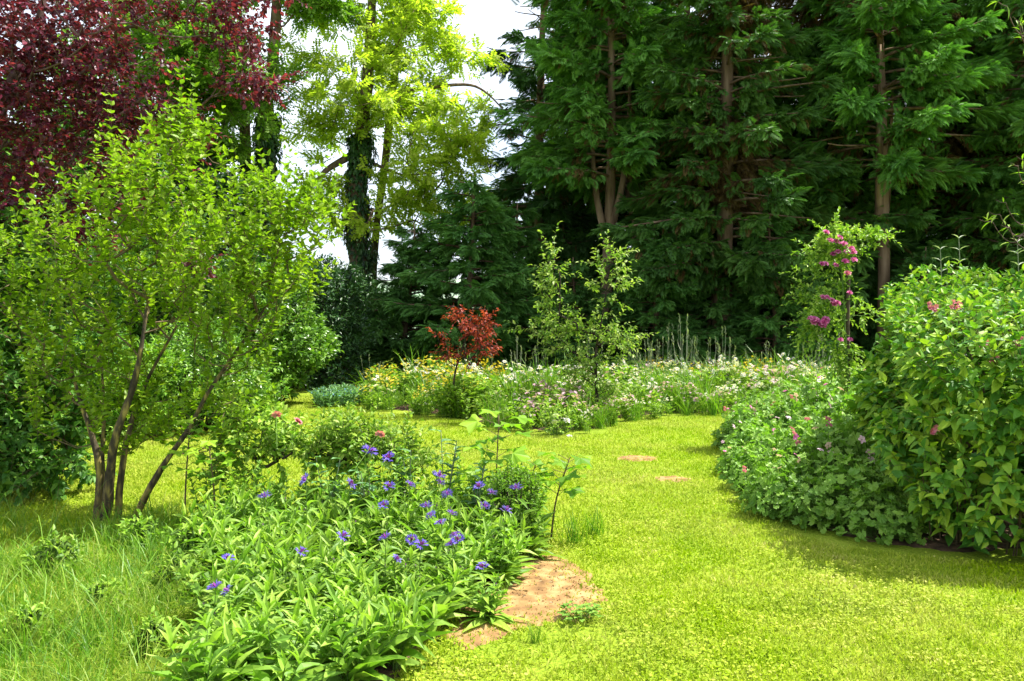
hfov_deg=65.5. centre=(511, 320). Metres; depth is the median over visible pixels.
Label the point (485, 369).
meadow grass tuft
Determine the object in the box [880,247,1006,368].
shrub
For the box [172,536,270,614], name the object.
cornflower plant
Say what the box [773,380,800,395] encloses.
cranesbill plant
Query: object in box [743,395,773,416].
cranesbill plant
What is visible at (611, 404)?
pink flower plant
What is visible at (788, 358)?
daisy plant
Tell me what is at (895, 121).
conifer
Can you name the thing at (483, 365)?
yellow flower plant
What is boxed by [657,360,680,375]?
daisy plant
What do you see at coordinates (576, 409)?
pink flower plant
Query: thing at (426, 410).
daisy plant
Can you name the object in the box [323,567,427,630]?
cornflower plant
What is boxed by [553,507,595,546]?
grass tuft
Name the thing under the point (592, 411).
pink flower plant
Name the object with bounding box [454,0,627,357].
conifer
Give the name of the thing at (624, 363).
daisy plant
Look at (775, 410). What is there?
cranesbill plant
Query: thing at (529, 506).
cornflower plant
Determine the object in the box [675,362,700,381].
daisy plant
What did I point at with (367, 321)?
conifer
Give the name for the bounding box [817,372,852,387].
cranesbill plant
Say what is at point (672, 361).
daisy plant
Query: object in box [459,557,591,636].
soil crumbs
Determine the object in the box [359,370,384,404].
yellow flower plant
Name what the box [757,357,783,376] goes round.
yellow flower plant
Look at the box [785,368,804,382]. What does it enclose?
daisy plant
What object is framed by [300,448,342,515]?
leafy perennial
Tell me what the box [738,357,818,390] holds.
meadow grass tuft
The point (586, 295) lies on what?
conifer
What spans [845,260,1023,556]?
flowering shrub
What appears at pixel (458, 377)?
leafy perennial
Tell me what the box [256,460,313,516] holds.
leafy perennial
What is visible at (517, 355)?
tall grass clump
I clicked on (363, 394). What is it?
yellow flower plant
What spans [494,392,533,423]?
meadow grass tuft
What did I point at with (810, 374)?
leafy perennial
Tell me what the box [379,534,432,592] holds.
cornflower plant
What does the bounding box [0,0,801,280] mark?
sky
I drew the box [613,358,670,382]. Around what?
meadow grass tuft
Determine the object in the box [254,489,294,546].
cornflower plant
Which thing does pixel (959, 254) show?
grey leaved plant
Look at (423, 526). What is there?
cornflower plant
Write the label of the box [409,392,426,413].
yellow flower plant
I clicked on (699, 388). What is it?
meadow grass tuft
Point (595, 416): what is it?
meadow grass tuft
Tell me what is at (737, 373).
meadow grass tuft
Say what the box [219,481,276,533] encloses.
cornflower plant
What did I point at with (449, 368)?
meadow grass tuft
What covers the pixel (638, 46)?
conifer
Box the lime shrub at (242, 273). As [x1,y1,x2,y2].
[0,56,356,521]
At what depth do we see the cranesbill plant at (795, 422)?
8.71 m
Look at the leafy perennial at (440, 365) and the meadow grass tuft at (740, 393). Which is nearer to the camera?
the meadow grass tuft at (740, 393)
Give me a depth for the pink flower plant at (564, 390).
12.43 m
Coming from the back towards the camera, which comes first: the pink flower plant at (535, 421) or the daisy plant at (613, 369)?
the daisy plant at (613, 369)
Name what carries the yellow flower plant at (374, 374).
on the bed soil at (402, 408)
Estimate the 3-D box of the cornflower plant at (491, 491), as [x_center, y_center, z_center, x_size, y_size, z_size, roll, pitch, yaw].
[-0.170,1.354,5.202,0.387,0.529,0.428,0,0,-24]
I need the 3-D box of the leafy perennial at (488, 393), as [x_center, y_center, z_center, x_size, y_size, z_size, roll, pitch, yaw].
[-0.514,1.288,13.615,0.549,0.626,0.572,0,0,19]
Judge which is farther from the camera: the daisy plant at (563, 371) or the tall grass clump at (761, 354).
the tall grass clump at (761, 354)
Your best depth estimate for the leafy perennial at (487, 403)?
14.40 m
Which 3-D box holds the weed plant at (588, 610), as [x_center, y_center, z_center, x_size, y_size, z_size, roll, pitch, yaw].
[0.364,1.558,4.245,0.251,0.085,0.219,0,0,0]
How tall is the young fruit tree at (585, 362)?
3.205 m
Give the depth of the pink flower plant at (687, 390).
13.88 m
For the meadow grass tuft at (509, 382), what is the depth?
13.78 m
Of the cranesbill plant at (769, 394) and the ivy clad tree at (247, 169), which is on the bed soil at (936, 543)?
the cranesbill plant at (769, 394)
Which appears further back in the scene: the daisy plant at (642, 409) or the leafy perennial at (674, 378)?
the leafy perennial at (674, 378)
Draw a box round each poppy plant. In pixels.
[308,456,347,506]
[349,470,381,517]
[391,448,422,502]
[430,429,466,503]
[461,461,494,519]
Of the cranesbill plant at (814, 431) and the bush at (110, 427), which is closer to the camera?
the cranesbill plant at (814, 431)
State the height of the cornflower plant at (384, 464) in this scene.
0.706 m
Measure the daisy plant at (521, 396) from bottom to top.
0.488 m
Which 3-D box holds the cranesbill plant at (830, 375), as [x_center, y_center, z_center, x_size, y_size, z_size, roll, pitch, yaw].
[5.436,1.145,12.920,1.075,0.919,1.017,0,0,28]
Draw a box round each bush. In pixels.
[1,191,153,402]
[40,336,190,440]
[51,213,277,397]
[100,316,292,432]
[183,253,343,405]
[194,395,384,488]
[254,249,377,391]
[279,398,449,486]
[482,456,548,554]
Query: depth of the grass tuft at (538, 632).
3.96 m
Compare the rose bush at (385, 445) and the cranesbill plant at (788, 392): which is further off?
the cranesbill plant at (788, 392)
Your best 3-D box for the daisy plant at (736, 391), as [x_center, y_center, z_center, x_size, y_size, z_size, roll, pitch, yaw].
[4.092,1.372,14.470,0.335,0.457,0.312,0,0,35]
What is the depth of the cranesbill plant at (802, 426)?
7.73 m
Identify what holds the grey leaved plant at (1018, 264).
on the bed soil at (936, 543)
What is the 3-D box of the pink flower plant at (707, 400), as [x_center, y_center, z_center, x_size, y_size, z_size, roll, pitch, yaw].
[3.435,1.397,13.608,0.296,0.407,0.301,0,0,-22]
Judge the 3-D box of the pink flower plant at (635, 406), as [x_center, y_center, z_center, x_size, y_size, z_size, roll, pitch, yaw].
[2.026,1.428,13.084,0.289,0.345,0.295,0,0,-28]
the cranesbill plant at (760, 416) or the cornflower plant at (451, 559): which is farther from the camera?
the cranesbill plant at (760, 416)
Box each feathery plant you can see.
[0,593,61,650]
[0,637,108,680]
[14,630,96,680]
[40,569,136,628]
[81,611,152,663]
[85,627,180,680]
[122,566,210,628]
[134,542,209,598]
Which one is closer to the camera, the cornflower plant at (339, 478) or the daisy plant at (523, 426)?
the cornflower plant at (339, 478)
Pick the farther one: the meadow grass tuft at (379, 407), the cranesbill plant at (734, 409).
the meadow grass tuft at (379, 407)
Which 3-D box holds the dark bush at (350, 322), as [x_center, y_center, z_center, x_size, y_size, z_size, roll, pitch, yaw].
[-4.882,0.017,18.989,3.470,3.613,2.862,0,0,0]
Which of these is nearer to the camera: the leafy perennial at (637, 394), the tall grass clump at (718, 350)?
the leafy perennial at (637, 394)
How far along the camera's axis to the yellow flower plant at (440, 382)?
14.45 m
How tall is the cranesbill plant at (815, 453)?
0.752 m
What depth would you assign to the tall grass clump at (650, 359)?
16.50 m
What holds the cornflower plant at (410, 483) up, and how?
on the bed soil at (387, 670)
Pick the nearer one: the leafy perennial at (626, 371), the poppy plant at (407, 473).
the poppy plant at (407, 473)
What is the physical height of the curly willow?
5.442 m
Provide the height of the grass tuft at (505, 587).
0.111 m
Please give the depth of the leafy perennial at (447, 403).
13.14 m
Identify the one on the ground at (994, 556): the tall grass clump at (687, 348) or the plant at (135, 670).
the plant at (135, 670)
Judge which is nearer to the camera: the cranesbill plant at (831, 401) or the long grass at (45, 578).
the long grass at (45, 578)
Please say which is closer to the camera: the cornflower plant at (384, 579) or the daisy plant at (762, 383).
the cornflower plant at (384, 579)
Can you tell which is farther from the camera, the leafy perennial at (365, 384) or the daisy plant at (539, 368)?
the leafy perennial at (365, 384)
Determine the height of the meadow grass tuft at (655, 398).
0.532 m
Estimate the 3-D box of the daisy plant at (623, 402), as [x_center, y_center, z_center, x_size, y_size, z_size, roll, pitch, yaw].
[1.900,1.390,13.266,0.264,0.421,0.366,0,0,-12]
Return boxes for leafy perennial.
[183,448,242,519]
[218,452,263,506]
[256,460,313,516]
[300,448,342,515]
[315,456,376,527]
[350,437,378,494]
[356,379,382,394]
[359,445,416,504]
[363,394,377,409]
[370,364,396,397]
[370,382,391,403]
[383,371,410,402]
[401,457,462,505]
[405,396,424,414]
[406,388,418,407]
[423,379,458,417]
[427,359,456,372]
[434,389,457,417]
[438,437,493,506]
[443,380,472,413]
[446,373,487,403]
[450,386,477,418]
[454,391,485,418]
[459,378,501,416]
[464,374,494,399]
[465,374,496,407]
[470,459,507,510]
[473,378,499,409]
[488,389,507,410]
[491,381,516,405]
[502,398,528,431]
[529,366,564,380]
[535,392,560,425]
[537,375,567,389]
[551,391,580,423]
[591,367,622,394]
[591,399,605,416]
[597,365,632,388]
[597,401,620,422]
[609,365,639,376]
[609,391,631,412]
[613,360,636,370]
[625,382,655,412]
[627,385,646,409]
[639,372,661,386]
[646,402,663,418]
[650,400,665,417]
[666,375,690,397]
[685,369,718,390]
[695,376,721,401]
[713,366,747,392]
[731,384,756,395]
[733,395,743,405]
[736,378,766,395]
[743,374,775,394]
[756,378,785,392]
[797,370,822,382]
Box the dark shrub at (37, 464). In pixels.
[0,185,145,506]
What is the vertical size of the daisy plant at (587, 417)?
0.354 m
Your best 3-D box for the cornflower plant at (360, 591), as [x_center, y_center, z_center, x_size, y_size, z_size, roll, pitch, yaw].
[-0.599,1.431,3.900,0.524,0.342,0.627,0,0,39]
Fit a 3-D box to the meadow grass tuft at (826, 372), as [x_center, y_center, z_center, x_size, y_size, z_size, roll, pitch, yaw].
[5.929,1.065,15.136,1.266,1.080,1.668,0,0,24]
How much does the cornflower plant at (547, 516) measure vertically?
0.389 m
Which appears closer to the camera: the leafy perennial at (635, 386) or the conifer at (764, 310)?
the leafy perennial at (635, 386)
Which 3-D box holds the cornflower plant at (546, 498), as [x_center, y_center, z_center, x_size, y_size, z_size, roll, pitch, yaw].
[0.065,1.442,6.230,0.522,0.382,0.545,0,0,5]
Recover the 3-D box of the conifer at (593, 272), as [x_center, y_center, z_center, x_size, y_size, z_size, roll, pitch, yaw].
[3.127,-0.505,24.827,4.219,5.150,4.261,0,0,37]
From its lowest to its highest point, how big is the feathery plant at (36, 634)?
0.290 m
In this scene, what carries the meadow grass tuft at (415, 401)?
on the ground at (994, 556)
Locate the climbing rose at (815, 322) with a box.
[778,206,903,398]
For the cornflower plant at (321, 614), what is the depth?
3.69 m
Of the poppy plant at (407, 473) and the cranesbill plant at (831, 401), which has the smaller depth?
the poppy plant at (407, 473)
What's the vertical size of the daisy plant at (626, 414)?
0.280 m
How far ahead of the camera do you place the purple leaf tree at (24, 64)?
8.35 m
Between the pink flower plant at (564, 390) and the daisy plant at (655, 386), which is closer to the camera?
the pink flower plant at (564, 390)
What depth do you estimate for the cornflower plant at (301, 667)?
3.30 m
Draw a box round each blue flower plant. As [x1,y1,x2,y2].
[306,385,339,401]
[309,387,341,402]
[313,391,333,405]
[314,389,339,407]
[315,392,338,405]
[321,383,354,388]
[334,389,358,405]
[335,386,360,404]
[336,384,356,390]
[344,387,367,404]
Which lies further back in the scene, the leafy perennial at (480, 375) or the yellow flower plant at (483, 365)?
the yellow flower plant at (483, 365)
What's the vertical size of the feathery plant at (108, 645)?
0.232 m
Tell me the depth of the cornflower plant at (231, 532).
5.05 m
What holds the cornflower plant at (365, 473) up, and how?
on the bed soil at (387, 670)
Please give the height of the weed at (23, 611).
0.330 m
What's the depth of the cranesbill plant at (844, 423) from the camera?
7.50 m
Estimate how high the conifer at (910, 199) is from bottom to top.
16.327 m
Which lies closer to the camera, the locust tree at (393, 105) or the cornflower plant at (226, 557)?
the cornflower plant at (226, 557)
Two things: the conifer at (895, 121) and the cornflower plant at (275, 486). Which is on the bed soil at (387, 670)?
the cornflower plant at (275, 486)
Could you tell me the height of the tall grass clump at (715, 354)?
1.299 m
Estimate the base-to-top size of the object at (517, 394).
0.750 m
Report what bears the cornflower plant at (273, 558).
on the bed soil at (387, 670)
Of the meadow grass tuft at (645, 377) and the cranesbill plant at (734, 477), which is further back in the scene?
the meadow grass tuft at (645, 377)
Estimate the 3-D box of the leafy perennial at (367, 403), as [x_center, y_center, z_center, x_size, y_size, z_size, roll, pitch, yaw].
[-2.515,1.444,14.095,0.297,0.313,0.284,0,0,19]
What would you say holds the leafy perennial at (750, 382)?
on the bed soil at (402, 408)
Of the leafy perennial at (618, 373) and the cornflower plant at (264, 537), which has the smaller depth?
the cornflower plant at (264, 537)
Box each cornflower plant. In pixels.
[134,610,279,680]
[161,590,290,656]
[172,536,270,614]
[173,482,261,551]
[175,580,237,650]
[179,509,255,558]
[181,560,283,629]
[192,517,277,579]
[194,553,259,606]
[197,584,248,626]
[208,520,296,575]
[208,591,316,680]
[210,480,263,525]
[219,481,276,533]
[219,591,344,680]
[223,521,321,602]
[224,513,299,552]
[237,468,298,518]
[238,495,305,535]
[246,552,345,615]
[248,519,319,561]
[253,573,352,645]
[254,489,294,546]
[262,547,315,604]
[269,495,305,515]
[269,507,335,544]
[278,473,327,546]
[285,573,382,663]
[286,524,356,583]
[292,587,418,680]
[293,476,345,504]
[295,478,372,540]
[308,505,369,558]
[309,538,384,610]
[311,530,353,599]
[318,474,381,507]
[322,534,390,579]
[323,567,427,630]
[326,445,384,524]
[328,571,456,671]
[329,502,383,559]
[331,478,381,552]
[342,482,414,545]
[343,583,434,661]
[352,469,406,507]
[361,481,402,545]
[363,502,440,563]
[363,536,442,591]
[366,499,413,564]
[366,531,403,592]
[376,450,415,514]
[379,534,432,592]
[379,554,428,605]
[389,539,435,590]
[390,479,440,507]
[391,559,470,638]
[392,480,421,530]
[392,501,472,565]
[398,545,481,622]
[404,477,453,517]
[405,497,464,544]
[409,476,455,500]
[409,509,449,570]
[412,470,473,539]
[412,500,459,556]
[414,479,447,530]
[417,533,481,604]
[421,518,513,583]
[422,509,464,563]
[423,518,472,581]
[428,531,488,612]
[429,497,495,531]
[438,485,468,511]
[439,488,470,546]
[441,540,487,611]
[444,482,485,518]
[445,476,493,499]
[456,503,533,557]
[459,561,529,632]
[460,484,505,502]
[464,510,536,579]
[468,481,518,558]
[469,488,500,532]
[469,500,527,580]
[479,504,533,584]
[483,481,557,532]
[495,502,554,559]
[498,482,551,515]
[499,482,565,560]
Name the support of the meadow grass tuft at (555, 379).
on the bed soil at (402, 408)
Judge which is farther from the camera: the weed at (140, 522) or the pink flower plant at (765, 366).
the pink flower plant at (765, 366)
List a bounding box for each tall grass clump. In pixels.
[360,354,383,384]
[510,336,526,374]
[532,338,545,370]
[579,334,602,373]
[628,346,659,371]
[637,343,658,376]
[639,339,656,374]
[647,323,673,364]
[651,342,676,372]
[666,325,697,366]
[671,313,700,371]
[691,339,717,368]
[706,336,727,375]
[716,326,737,370]
[745,340,769,371]
[802,334,837,372]
[817,330,842,359]
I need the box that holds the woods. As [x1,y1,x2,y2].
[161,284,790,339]
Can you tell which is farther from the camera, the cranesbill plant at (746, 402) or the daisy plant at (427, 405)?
the daisy plant at (427, 405)
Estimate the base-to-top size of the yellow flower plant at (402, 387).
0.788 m
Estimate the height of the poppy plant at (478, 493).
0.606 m
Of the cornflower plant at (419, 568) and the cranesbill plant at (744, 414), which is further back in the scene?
the cranesbill plant at (744, 414)
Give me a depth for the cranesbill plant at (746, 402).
12.27 m
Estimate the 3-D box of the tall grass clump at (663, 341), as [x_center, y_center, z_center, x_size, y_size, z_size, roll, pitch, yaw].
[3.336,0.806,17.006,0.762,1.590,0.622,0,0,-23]
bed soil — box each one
[247,558,492,680]
[372,391,730,429]
[780,471,1023,551]
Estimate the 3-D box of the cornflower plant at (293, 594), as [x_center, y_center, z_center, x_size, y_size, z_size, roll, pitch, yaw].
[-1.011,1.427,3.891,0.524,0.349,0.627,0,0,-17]
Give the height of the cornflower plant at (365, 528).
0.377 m
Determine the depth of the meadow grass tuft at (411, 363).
16.27 m
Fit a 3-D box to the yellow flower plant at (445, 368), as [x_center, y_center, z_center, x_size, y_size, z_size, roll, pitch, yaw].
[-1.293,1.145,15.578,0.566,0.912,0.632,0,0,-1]
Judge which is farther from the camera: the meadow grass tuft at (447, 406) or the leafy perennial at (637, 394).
the leafy perennial at (637, 394)
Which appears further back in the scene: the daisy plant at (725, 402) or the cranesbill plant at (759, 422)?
the daisy plant at (725, 402)
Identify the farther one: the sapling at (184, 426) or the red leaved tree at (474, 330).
the red leaved tree at (474, 330)
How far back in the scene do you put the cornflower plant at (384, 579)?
4.40 m
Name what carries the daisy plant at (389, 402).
on the bed soil at (402, 408)
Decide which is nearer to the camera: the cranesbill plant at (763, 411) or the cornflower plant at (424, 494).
the cornflower plant at (424, 494)
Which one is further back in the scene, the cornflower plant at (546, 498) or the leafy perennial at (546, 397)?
the leafy perennial at (546, 397)
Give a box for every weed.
[0,593,61,652]
[20,524,86,579]
[72,570,133,619]
[112,509,163,550]
[121,606,180,660]
[139,541,205,602]
[159,509,211,561]
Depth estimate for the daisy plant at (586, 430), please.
11.30 m
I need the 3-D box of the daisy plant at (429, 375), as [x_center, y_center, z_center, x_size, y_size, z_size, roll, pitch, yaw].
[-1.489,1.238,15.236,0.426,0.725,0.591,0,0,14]
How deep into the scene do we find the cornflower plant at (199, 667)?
3.27 m
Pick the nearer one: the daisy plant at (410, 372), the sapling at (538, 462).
the sapling at (538, 462)
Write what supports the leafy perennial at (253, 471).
on the bed soil at (387, 670)
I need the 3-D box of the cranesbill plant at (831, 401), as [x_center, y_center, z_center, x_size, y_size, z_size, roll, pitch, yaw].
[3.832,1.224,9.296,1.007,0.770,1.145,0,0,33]
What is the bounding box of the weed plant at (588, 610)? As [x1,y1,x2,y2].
[557,600,603,621]
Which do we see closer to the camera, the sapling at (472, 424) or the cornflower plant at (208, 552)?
the cornflower plant at (208, 552)
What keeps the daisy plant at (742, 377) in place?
on the bed soil at (402, 408)
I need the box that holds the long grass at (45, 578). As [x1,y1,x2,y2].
[0,480,225,680]
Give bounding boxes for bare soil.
[446,554,607,649]
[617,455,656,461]
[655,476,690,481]
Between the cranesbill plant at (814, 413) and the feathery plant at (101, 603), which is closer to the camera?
the feathery plant at (101, 603)
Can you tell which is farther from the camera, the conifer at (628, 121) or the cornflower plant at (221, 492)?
the conifer at (628, 121)
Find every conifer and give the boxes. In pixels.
[310,268,394,374]
[338,222,459,381]
[368,176,553,384]
[450,203,586,369]
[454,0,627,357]
[489,0,718,345]
[510,0,629,304]
[515,224,589,360]
[524,257,629,381]
[533,0,739,359]
[570,224,665,369]
[587,0,863,363]
[598,219,730,373]
[601,3,751,294]
[640,248,769,366]
[642,295,710,342]
[670,0,943,361]
[698,7,846,305]
[699,216,851,371]
[703,247,793,363]
[764,232,877,359]
[766,0,1023,352]
[767,24,943,307]
[817,268,877,369]
[832,8,954,243]
[856,0,1023,297]
[858,239,922,330]
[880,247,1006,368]
[891,0,1023,284]
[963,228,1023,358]
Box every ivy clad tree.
[25,0,255,206]
[82,0,384,252]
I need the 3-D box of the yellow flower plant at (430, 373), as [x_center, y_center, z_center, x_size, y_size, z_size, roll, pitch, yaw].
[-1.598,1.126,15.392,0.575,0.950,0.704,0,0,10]
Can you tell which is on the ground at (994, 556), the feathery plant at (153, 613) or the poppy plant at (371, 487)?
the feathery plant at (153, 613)
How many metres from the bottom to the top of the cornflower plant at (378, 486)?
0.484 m
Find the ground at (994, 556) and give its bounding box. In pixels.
[0,350,1023,680]
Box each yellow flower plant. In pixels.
[356,385,374,407]
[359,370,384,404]
[366,364,388,390]
[377,375,395,401]
[377,375,398,402]
[381,364,408,399]
[395,358,423,398]
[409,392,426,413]
[417,355,442,387]
[417,370,441,406]
[417,384,433,409]
[426,370,452,403]
[431,358,454,383]
[432,378,449,406]
[441,354,472,384]
[472,358,498,374]
[475,365,503,391]
[482,361,508,379]
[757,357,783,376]
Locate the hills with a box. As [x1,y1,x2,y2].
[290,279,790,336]
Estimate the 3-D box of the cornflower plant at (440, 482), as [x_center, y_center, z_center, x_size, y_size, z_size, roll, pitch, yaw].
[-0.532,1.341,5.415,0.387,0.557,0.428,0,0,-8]
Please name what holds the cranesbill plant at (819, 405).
on the bed soil at (936, 543)
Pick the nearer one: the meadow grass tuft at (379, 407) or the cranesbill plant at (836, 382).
the cranesbill plant at (836, 382)
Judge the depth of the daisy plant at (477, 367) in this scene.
16.29 m
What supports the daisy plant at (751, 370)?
on the bed soil at (402, 408)
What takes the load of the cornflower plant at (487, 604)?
on the bare soil at (520, 602)
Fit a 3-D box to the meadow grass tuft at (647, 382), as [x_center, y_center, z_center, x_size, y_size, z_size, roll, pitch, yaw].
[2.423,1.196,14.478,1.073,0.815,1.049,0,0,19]
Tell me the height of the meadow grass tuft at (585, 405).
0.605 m
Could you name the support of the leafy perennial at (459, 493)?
on the bed soil at (387, 670)
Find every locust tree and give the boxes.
[264,0,512,365]
[353,0,465,311]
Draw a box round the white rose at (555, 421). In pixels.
[528,396,583,436]
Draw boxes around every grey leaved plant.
[935,246,949,286]
[950,234,966,354]
[1010,238,1023,280]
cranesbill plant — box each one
[710,421,739,447]
[712,440,763,475]
[717,445,776,490]
[720,421,774,469]
[721,401,759,427]
[724,402,754,421]
[724,406,764,433]
[724,407,774,448]
[724,418,778,448]
[732,396,755,411]
[736,425,797,469]
[736,447,809,502]
[738,458,803,519]
[739,388,767,402]
[743,392,764,404]
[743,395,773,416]
[750,402,787,414]
[753,396,804,429]
[761,391,790,401]
[762,392,794,407]
[763,426,805,441]
[763,451,849,510]
[765,418,794,434]
[766,379,801,396]
[768,415,842,463]
[770,387,793,398]
[770,399,795,412]
[770,471,853,533]
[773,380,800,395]
[777,415,833,433]
[778,404,833,430]
[782,419,849,468]
[783,382,830,414]
[783,386,823,409]
[783,421,876,488]
[787,403,860,453]
[789,389,846,419]
[791,373,826,393]
[794,381,841,401]
[798,380,830,393]
[800,383,835,396]
[803,408,856,431]
[805,393,848,418]
[813,448,906,523]
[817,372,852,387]
[817,418,863,446]
[819,416,876,470]
[820,365,861,386]
[821,385,857,418]
[830,385,855,397]
[833,481,932,545]
[837,387,855,408]
[844,435,975,528]
[845,446,968,514]
[969,441,1023,473]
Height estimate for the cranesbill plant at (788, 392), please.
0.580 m
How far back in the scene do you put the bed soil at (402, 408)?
13.62 m
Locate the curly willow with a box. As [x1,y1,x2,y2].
[979,1,1023,252]
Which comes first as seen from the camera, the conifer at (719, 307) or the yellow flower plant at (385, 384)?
the yellow flower plant at (385, 384)
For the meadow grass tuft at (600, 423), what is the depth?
11.84 m
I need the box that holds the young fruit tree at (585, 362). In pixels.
[503,221,657,418]
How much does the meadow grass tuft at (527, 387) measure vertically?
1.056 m
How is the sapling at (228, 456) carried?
on the ground at (994, 556)
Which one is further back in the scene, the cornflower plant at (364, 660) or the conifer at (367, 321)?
the conifer at (367, 321)
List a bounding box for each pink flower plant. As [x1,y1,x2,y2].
[518,397,535,414]
[518,402,540,428]
[523,380,548,409]
[527,398,551,426]
[531,380,552,399]
[532,391,556,423]
[550,390,572,423]
[557,385,581,402]
[561,391,585,430]
[576,393,589,418]
[587,404,599,427]
[601,371,622,395]
[602,396,618,415]
[616,395,635,420]
[630,398,644,417]
[645,388,664,415]
[662,381,681,406]
[683,390,701,413]
[684,382,698,408]
[706,391,721,407]
[716,389,730,411]
[742,379,757,394]
[749,365,778,394]
[760,365,790,380]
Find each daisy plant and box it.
[365,372,387,401]
[368,384,382,409]
[381,388,395,410]
[401,363,423,401]
[409,364,438,391]
[419,402,431,415]
[421,366,444,396]
[423,389,435,414]
[424,371,451,397]
[449,361,475,382]
[449,366,478,386]
[466,360,493,376]
[491,390,507,418]
[496,373,517,396]
[501,360,522,376]
[506,373,525,405]
[510,387,533,413]
[512,393,525,411]
[515,363,533,384]
[519,413,532,432]
[520,367,542,401]
[532,364,552,381]
[541,406,558,428]
[556,364,577,382]
[558,414,568,432]
[576,409,591,428]
[582,412,593,433]
[600,381,621,412]
[603,361,618,380]
[605,355,627,374]
[617,376,647,402]
[619,391,631,413]
[620,367,647,396]
[623,374,638,388]
[624,404,633,420]
[633,397,650,418]
[638,378,653,408]
[639,379,663,399]
[653,362,675,376]
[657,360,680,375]
[659,355,683,369]
[659,396,676,415]
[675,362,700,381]
[698,390,716,413]
[704,360,738,399]
[712,355,737,363]
[715,384,737,412]
[717,389,730,414]
[723,378,741,406]
[730,384,744,404]
[735,371,754,389]
[742,369,767,399]
[747,363,777,388]
[751,380,770,394]
[759,376,788,392]
[767,353,794,367]
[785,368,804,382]
[788,364,815,386]
[792,360,816,378]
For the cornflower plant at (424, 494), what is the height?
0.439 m
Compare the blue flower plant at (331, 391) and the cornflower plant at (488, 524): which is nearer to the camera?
the cornflower plant at (488, 524)
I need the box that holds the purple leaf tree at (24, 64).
[0,0,307,293]
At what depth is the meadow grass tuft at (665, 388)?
14.46 m
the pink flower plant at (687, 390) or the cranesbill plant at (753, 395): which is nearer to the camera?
the cranesbill plant at (753, 395)
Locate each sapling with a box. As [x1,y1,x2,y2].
[160,410,216,522]
[182,438,242,507]
[459,409,535,479]
[511,459,554,498]
[535,451,592,539]
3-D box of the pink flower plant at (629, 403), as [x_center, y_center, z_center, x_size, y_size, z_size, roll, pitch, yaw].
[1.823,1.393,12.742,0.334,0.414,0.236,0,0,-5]
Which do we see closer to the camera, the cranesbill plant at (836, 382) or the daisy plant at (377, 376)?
the cranesbill plant at (836, 382)
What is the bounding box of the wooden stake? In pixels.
[846,275,850,392]
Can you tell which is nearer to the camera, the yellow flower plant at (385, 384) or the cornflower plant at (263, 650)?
the cornflower plant at (263, 650)
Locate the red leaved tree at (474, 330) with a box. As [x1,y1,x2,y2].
[425,303,501,409]
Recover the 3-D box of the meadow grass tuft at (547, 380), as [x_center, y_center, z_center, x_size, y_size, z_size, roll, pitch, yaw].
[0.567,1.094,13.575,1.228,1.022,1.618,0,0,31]
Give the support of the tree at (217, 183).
on the ground at (994, 556)
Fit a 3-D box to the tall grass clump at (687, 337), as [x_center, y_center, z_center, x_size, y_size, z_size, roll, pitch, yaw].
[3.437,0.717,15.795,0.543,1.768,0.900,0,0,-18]
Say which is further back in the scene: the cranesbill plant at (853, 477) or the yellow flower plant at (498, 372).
the yellow flower plant at (498, 372)
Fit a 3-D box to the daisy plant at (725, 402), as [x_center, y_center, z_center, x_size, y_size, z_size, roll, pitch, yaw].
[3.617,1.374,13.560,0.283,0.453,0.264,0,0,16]
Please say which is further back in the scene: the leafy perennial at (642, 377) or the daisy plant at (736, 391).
the leafy perennial at (642, 377)
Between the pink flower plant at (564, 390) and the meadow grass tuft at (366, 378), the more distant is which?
the meadow grass tuft at (366, 378)
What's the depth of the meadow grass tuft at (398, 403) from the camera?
14.64 m
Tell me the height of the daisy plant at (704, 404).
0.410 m
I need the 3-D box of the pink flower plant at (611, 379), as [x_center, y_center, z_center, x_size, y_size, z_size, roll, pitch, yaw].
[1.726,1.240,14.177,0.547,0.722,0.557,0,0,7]
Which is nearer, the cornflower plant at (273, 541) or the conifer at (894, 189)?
the cornflower plant at (273, 541)
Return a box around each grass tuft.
[349,367,392,401]
[369,387,393,409]
[371,385,405,409]
[391,385,412,406]
[392,343,449,381]
[398,367,446,405]
[400,386,430,414]
[431,354,475,377]
[435,390,460,417]
[436,384,474,418]
[463,358,519,401]
[464,391,508,427]
[472,361,501,377]
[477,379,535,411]
[479,364,527,405]
[480,390,519,430]
[490,356,555,404]
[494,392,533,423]
[496,578,511,594]
[511,357,570,399]
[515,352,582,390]
[524,387,555,421]
[525,618,545,644]
[529,364,599,399]
[537,387,588,424]
[549,392,600,429]
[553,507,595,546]
[566,366,605,410]
[578,379,621,408]
[579,404,605,427]
[582,506,608,537]
[587,400,620,429]
[600,404,618,426]
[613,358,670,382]
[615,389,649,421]
[620,369,671,405]
[623,361,685,406]
[629,354,686,391]
[637,384,673,412]
[650,357,719,379]
[650,364,699,406]
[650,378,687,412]
[659,369,695,409]
[669,383,704,412]
[670,368,741,412]
[672,356,725,404]
[674,394,703,415]
[687,374,729,407]
[692,352,753,387]
[692,374,727,405]
[695,383,734,416]
[709,357,763,389]
[710,355,759,377]
[725,375,767,397]
[728,382,760,406]
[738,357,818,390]
[747,346,796,376]
[766,352,821,381]
[782,363,826,382]
[791,353,843,377]

